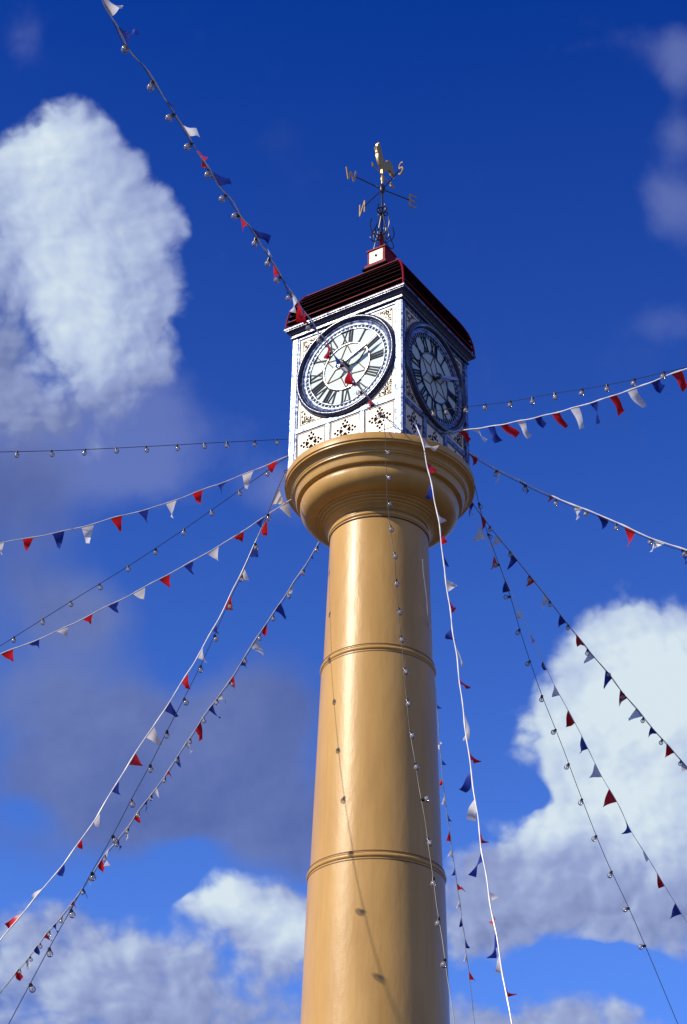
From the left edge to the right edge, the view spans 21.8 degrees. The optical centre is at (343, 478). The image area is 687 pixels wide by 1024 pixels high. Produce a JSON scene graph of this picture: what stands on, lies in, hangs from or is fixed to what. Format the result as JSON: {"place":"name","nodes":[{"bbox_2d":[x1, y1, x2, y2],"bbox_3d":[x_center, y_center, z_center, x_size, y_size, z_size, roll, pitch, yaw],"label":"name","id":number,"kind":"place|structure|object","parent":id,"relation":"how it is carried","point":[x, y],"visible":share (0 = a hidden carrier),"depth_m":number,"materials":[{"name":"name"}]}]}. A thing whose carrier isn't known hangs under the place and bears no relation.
{"place":"outdoors","nodes":[
{"label":"outdoors","id":0,"kind":"place"},
{"bbox_2d":[0,0,686,1023],"label":"sky","id":1,"kind":"structure","parent":0,"point":[541,145],"materials":[{"name":"blue"}]},
{"label":"ground","id":2,"kind":"structure","parent":0,"visible":0},
{"bbox_2d":[284,142,475,1023],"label":"clock tower","id":3,"kind":"structure","parent":2,"relation":"on","point":[391,329],"depth_m":24.94,"materials":[{"name":"paint"}]},
{"bbox_2d":[0,473,285,940],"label":"bunting string","id":4,"kind":"object","parent":3,"relation":"hanging from","point":[152,735],"visible":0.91,"depth_m":24.32,"materials":[{"name":"multicoloured fabric"}]},
{"bbox_2d":[0,457,285,645],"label":"festoon light string","id":5,"kind":"object","parent":3,"relation":"hanging from","point":[128,568],"visible":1,"depth_m":26.62,"materials":[{"name":"black rubber"}]},
{"bbox_2d":[0,456,287,553],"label":"bunting string","id":6,"kind":"object","parent":3,"relation":"hanging from","point":[88,529],"visible":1,"depth_m":25.53,"materials":[{"name":"multicoloured fabric"}]},
{"bbox_2d":[0,499,291,661],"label":"bunting string","id":7,"kind":"object","parent":3,"relation":"hanging from","point":[165,580],"visible":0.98,"depth_m":26.31,"materials":[{"name":"multicoloured fabric"}]},
{"bbox_2d":[6,439,285,457],"bbox_3d":[-4.503,-0.442,25.501,9.535,3.688,0.093,18,-36,-24],"label":"festoon light string","id":8,"kind":"object","parent":3,"relation":"hanging from","point":[146,448],"visible":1,"depth_m":26.55,"materials":[{"name":"black rubber"}]},
{"bbox_2d":[8,471,285,1023],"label":"festoon light string","id":9,"kind":"object","parent":3,"relation":"hanging from","point":[71,911],"visible":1,"depth_m":21.53,"materials":[{"name":"black rubber"}]},
{"bbox_2d":[0,542,318,991],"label":"bunting string","id":10,"kind":"object","parent":3,"relation":"hanging from","point":[256,647],"visible":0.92,"depth_m":30.75,"materials":[{"name":"multicoloured fabric"}]},
{"bbox_2d":[1,543,319,991],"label":"festoon light string","id":11,"kind":"object","parent":10,"relation":"attached to","point":[176,759],"visible":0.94,"depth_m":31.09,"materials":[{"name":"black rubber"}]},
{"bbox_2d":[102,0,402,431],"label":"bunting string","id":12,"kind":"object","parent":3,"relation":"hanging from","point":[112,8],"visible":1,"depth_m":18.66,"materials":[{"name":"multicoloured fabric"}]},
{"bbox_2d":[105,4,397,428],"bbox_3d":[-1.043,-2.854,17.965,0.448,4.813,15.721,-6,-34,11],"label":"festoon light string","id":13,"kind":"object","parent":12,"relation":"attached to","point":[172,116],"visible":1,"depth_m":17.98,"materials":[{"name":"black rubber"}]},
{"bbox_2d":[384,427,454,1023],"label":"festoon light string","id":14,"kind":"object","parent":3,"relation":"hanging from","point":[416,765],"visible":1,"depth_m":20.93,"materials":[{"name":"black rubber"}]},
{"bbox_2d":[422,560,474,1023],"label":"bunting string","id":15,"kind":"object","parent":3,"relation":"hanging from","point":[454,871],"visible":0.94,"depth_m":28.12,"materials":[{"name":"multicoloured plastic"}]},
{"bbox_2d":[413,420,516,1023],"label":"bunting string","id":16,"kind":"object","parent":3,"relation":"hanging from","point":[466,786],"visible":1,"depth_m":20.86,"materials":[{"name":"white fabric"}]},
{"bbox_2d":[423,367,685,416],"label":"festoon light string","id":17,"kind":"object","parent":3,"relation":"hanging from","point":[555,395],"visible":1,"depth_m":23.06,"materials":[{"name":"black rubber"}]},
{"bbox_2d":[444,368,686,442],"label":"bunting string","id":18,"kind":"object","parent":3,"relation":"hanging from","point":[678,375],"visible":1,"depth_m":23.60,"materials":[{"name":"multicoloured fabric"}]},
{"bbox_2d":[475,487,677,1023],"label":"festoon light string","id":19,"kind":"object","parent":3,"relation":"hanging from","point":[555,731],"visible":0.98,"depth_m":24.88,"materials":[{"name":"black rubber"}]},
{"bbox_2d":[467,505,686,922],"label":"bunting string","id":20,"kind":"object","parent":3,"relation":"hanging from","point":[609,797],"visible":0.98,"depth_m":25.64,"materials":[{"name":"multicoloured fabric"}]},
{"bbox_2d":[469,502,686,772],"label":"bunting string","id":21,"kind":"object","parent":3,"relation":"hanging from","point":[589,657],"visible":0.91,"depth_m":28.44,"materials":[{"name":"multicoloured fabric"}]},
{"bbox_2d":[472,503,686,767],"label":"festoon light string","id":22,"kind":"object","parent":21,"relation":"attached to","point":[588,651],"visible":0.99,"depth_m":28.37,"materials":[{"name":"black rubber"}]},
{"bbox_2d":[469,452,686,564],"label":"bunting string","id":23,"kind":"object","parent":3,"relation":"hanging from","point":[630,534],"visible":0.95,"depth_m":26.00,"materials":[{"name":"fabric"}]},
{"bbox_2d":[469,454,686,556],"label":"festoon light string","id":24,"kind":"object","parent":23,"relation":"attached to","point":[586,512],"visible":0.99,"depth_m":26.07,"materials":[{"name":"black rubber"}]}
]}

